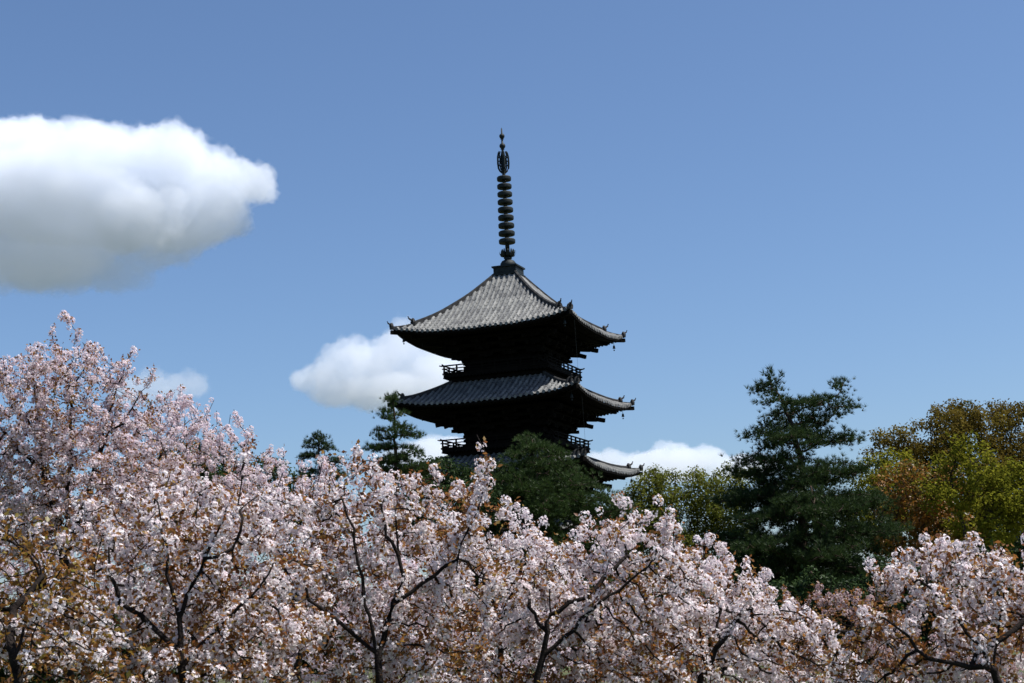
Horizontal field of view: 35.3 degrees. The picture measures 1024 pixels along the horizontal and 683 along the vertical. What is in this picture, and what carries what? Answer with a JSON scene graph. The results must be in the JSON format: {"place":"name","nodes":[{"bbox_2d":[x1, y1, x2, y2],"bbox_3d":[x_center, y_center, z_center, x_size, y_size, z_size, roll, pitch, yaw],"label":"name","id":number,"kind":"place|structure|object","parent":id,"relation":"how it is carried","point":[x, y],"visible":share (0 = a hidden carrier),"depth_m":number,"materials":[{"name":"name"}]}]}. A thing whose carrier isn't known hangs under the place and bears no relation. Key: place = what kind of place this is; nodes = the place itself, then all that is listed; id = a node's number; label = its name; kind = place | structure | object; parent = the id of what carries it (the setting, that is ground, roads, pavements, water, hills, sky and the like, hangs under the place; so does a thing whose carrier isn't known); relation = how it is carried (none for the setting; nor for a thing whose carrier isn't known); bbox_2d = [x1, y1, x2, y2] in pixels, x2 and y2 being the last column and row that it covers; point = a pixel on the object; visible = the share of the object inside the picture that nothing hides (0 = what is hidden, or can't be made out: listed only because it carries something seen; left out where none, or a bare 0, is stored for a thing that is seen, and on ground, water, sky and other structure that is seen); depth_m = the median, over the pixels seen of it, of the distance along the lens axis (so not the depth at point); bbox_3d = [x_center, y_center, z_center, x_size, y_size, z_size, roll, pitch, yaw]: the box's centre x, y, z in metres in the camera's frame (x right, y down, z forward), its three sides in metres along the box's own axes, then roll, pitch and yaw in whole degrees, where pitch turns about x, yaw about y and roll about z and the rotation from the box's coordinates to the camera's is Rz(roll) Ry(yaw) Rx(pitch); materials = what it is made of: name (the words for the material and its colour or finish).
{"place":"outdoors","nodes":[
{"label":"outdoors","id":0,"kind":"place"},
{"bbox_2d":[0,0,1023,610],"label":"sky","id":1,"kind":"structure","parent":0,"point":[244,196],"materials":[{"name":"blue"}]},
{"bbox_2d":[53,629,1023,682],"bbox_3d":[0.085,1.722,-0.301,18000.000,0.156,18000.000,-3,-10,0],"label":"ground","id":2,"kind":"structure","parent":0,"point":[564,673],"depth_m":53.31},
{"bbox_2d":[0,611,139,682],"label":"evergreen shrub","id":3,"kind":"object","parent":2,"relation":"on","point":[6,675],"visible":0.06,"depth_m":44.31,"materials":[{"name":"plant"}]},
{"bbox_2d":[0,471,144,670],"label":"cherry tree","id":4,"kind":"object","parent":2,"relation":"on","point":[21,589],"visible":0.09,"depth_m":31.57,"materials":[{"name":"pink plant"}]},
{"bbox_2d":[0,493,151,682],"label":"cherry tree","id":5,"kind":"object","parent":2,"relation":"on","point":[11,643],"visible":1,"depth_m":11.32,"materials":[{"name":"pink plant"}]},
{"bbox_2d":[0,310,195,681],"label":"cherry tree","id":6,"kind":"object","parent":2,"relation":"on","point":[41,453],"visible":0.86,"depth_m":23.90,"materials":[{"name":"pink plant"}]},
{"bbox_2d":[0,465,233,681],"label":"cherry tree","id":7,"kind":"object","parent":2,"relation":"on","point":[113,596],"visible":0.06,"depth_m":32.61,"materials":[{"name":"pink plant"}]},
{"bbox_2d":[29,603,280,682],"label":"cherry tree","id":8,"kind":"object","parent":2,"relation":"on","point":[173,672],"visible":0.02,"depth_m":45.41,"materials":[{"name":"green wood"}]},
{"bbox_2d":[29,449,337,682],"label":"cherry tree","id":9,"kind":"object","parent":2,"relation":"on","point":[211,651],"visible":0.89,"depth_m":13.11,"materials":[{"name":"pink plant"}]},
{"bbox_2d":[92,384,298,646],"bbox_3d":[-5.237,3.683,26.796,3.606,6.080,2.247,-1,-10,-10],"label":"cherry tree","id":10,"kind":"object","parent":2,"relation":"on","point":[172,417],"visible":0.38,"depth_m":27.05,"materials":[{"name":"pink plant"}]},
{"bbox_2d":[152,436,257,562],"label":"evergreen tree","id":11,"kind":"object","parent":2,"relation":"on","point":[221,471],"visible":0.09,"depth_m":77.31,"materials":[{"name":"plant"}]},
{"bbox_2d":[127,508,366,682],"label":"cherry tree","id":12,"kind":"object","parent":2,"relation":"on","point":[198,555],"visible":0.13,"depth_m":30.69,"materials":[{"name":"pink plant"}]},
{"bbox_2d":[244,455,330,618],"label":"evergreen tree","id":13,"kind":"object","parent":2,"relation":"on","point":[288,475],"visible":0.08,"depth_m":77.90,"materials":[{"name":"plant"}]},
{"bbox_2d":[230,447,393,682],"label":"cherry tree","id":14,"kind":"object","parent":2,"relation":"on","point":[280,513],"visible":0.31,"depth_m":20.90,"materials":[{"name":"pink plant"}]},
{"bbox_2d":[201,592,438,682],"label":"cherry tree","id":15,"kind":"object","parent":2,"relation":"on","point":[308,667],"visible":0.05,"depth_m":46.35,"materials":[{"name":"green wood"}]},
{"bbox_2d":[294,430,349,519],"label":"podocarp tree","id":16,"kind":"object","parent":2,"relation":"on","point":[316,436],"visible":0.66,"depth_m":82.22,"materials":[{"name":"green plant"}]},
{"bbox_2d":[250,508,482,682],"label":"cherry tree","id":17,"kind":"object","parent":2,"relation":"on","point":[339,627],"visible":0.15,"depth_m":29.50,"materials":[{"name":"pink plant"}]},
{"bbox_2d":[272,435,512,682],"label":"cherry tree","id":18,"kind":"object","parent":2,"relation":"on","point":[402,580],"visible":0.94,"depth_m":14.54,"materials":[{"name":"pink plant"}]},
{"bbox_2d":[358,389,445,534],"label":"pine tree","id":19,"kind":"object","parent":2,"relation":"on","point":[390,459],"visible":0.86,"depth_m":74.11,"materials":[{"name":"green plant"}]},
{"bbox_2d":[388,455,505,555],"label":"evergreen tree","id":20,"kind":"object","parent":2,"relation":"on","point":[448,480],"visible":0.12,"depth_m":79.41,"materials":[{"name":"plant"}]},
{"bbox_2d":[334,536,568,682],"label":"cherry tree","id":21,"kind":"object","parent":2,"relation":"on","point":[452,639],"visible":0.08,"depth_m":33.32,"materials":[{"name":"pink plant"}]},
{"bbox_2d":[356,582,602,681],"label":"cherry tree","id":22,"kind":"object","parent":2,"relation":"on","point":[510,655],"visible":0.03,"depth_m":44.30,"materials":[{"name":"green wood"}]},
{"bbox_2d":[413,495,590,682],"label":"cherry tree","id":23,"kind":"object","parent":2,"relation":"on","point":[512,543],"visible":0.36,"depth_m":18.77,"materials":[{"name":"pink plant"}]},
{"bbox_2d":[378,128,644,609],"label":"pagoda","id":24,"kind":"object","parent":2,"relation":"on","point":[500,391],"visible":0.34,"depth_m":100.57,"materials":[{"name":"black wood"}]},
{"bbox_2d":[12,544,1022,641],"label":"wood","id":25,"kind":"object","parent":2,"relation":"on","point":[240,583],"visible":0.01,"depth_m":188.37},
{"bbox_2d":[469,429,642,588],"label":"broadleaf tree","id":26,"kind":"object","parent":2,"relation":"on","point":[562,506],"visible":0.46,"depth_m":82.86,"materials":[{"name":"green plant"}]},
{"bbox_2d":[445,547,682,682],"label":"cherry tree","id":27,"kind":"object","parent":2,"relation":"on","point":[525,661],"visible":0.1,"depth_m":28.49,"materials":[{"name":"pink plant"}]},
{"bbox_2d":[443,490,723,682],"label":"cherry tree","id":28,"kind":"object","parent":2,"relation":"on","point":[596,598],"visible":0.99,"depth_m":15.49,"materials":[{"name":"pink plant"}]},
{"bbox_2d":[505,577,730,667],"bbox_3d":[2.667,8.419,47.323,7.882,3.257,4.393,-3,-10,0],"label":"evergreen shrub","id":29,"kind":"object","parent":2,"relation":"on","point":[652,592],"depth_m":46.91,"materials":[{"name":"plant"}]},
{"bbox_2d":[601,462,687,594],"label":"broadleaf tree","id":30,"kind":"object","parent":2,"relation":"on","point":[658,479],"visible":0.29,"depth_m":91.43,"materials":[{"name":"green plant"}]},
{"bbox_2d":[580,583,812,682],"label":"cherry tree","id":31,"kind":"object","parent":2,"relation":"on","point":[643,663],"visible":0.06,"depth_m":27.35,"materials":[{"name":"pink plant"}]},
{"bbox_2d":[646,460,759,583],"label":"broadleaf tree","id":32,"kind":"object","parent":2,"relation":"on","point":[715,515],"visible":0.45,"depth_m":91.43,"materials":[{"name":"green plant"}]},
{"bbox_2d":[648,569,808,670],"bbox_3d":[6.406,8.595,49.330,6.052,3.249,4.508,-3,-10,0],"label":"evergreen shrub","id":33,"kind":"object","parent":2,"relation":"on","point":[735,577],"visible":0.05,"depth_m":49.07,"materials":[{"name":"green plant"}]},
{"bbox_2d":[602,530,875,682],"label":"cherry tree","id":34,"kind":"object","parent":2,"relation":"on","point":[744,615],"visible":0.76,"depth_m":16.56,"materials":[{"name":"pink plant"}]},
{"bbox_2d":[704,365,920,656],"bbox_3d":[10.891,6.234,59.707,8.436,11.086,7.035,3,-11,-29],"label":"pine tree","id":35,"kind":"object","parent":2,"relation":"on","point":[803,498],"visible":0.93,"depth_m":59.10,"materials":[{"name":"green plant"}]},
{"bbox_2d":[733,572,901,682],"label":"cherry tree","id":36,"kind":"object","parent":2,"relation":"on","point":[829,611],"visible":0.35,"depth_m":23.62,"materials":[{"name":"pink plant"}]},
{"bbox_2d":[733,554,949,663],"bbox_3d":[10.020,8.050,47.250,7.160,3.490,4.340,-3,-10,0],"label":"evergreen shrub","id":37,"kind":"object","parent":2,"relation":"on","point":[802,584],"visible":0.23,"depth_m":46.45,"materials":[{"name":"plant"}]},
{"bbox_2d":[717,478,1023,605],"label":"evergreen tree","id":38,"kind":"object","parent":2,"relation":"on","point":[1018,542],"visible":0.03,"depth_m":96.22,"materials":[{"name":"plant"}]},
{"bbox_2d":[844,445,917,594],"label":"broadleaf tree","id":39,"kind":"object","parent":2,"relation":"on","point":[862,483],"visible":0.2,"depth_m":79.54,"materials":[{"name":"green plant"}]},
{"bbox_2d":[822,528,1023,682],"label":"cherry tree","id":40,"kind":"object","parent":2,"relation":"on","point":[1001,615],"visible":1,"depth_m":13.47,"materials":[{"name":"pink plant"}]},
{"bbox_2d":[868,457,987,562],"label":"broadleaf tree","id":41,"kind":"object","parent":2,"relation":"on","point":[921,522],"visible":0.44,"depth_m":74.22,"materials":[{"name":"green plant"}]},
{"bbox_2d":[840,538,1023,657],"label":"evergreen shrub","id":42,"kind":"object","parent":2,"relation":"on","point":[989,550],"visible":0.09,"depth_m":46.38,"materials":[{"name":"green plant"}]},
{"bbox_2d":[845,604,1023,682],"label":"cherry tree","id":43,"kind":"object","parent":2,"relation":"on","point":[1012,667],"visible":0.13,"depth_m":28.42,"materials":[{"name":"pink plant"}]},
{"bbox_2d":[858,396,1023,624],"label":"broadleaf tree","id":44,"kind":"object","parent":2,"relation":"on","point":[1008,419],"visible":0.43,"depth_m":87.07,"materials":[{"name":"leaf"},{"name":"bark"}]},
{"bbox_2d":[947,399,984,582],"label":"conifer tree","id":45,"kind":"object","parent":2,"relation":"on","point":[965,418],"visible":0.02,"depth_m":96.46,"materials":[{"name":"green plant"}]},
{"bbox_2d":[912,429,1023,581],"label":"broadleaf tree","id":46,"kind":"object","parent":2,"relation":"on","point":[1006,481],"visible":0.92,"depth_m":71.50,"materials":[{"name":"green plant"}]},
{"bbox_2d":[914,603,1023,682],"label":"cherry tree","id":47,"kind":"object","parent":2,"relation":"on","point":[988,627],"visible":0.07,"depth_m":32.21,"materials":[{"name":"pink plant"}]}
]}

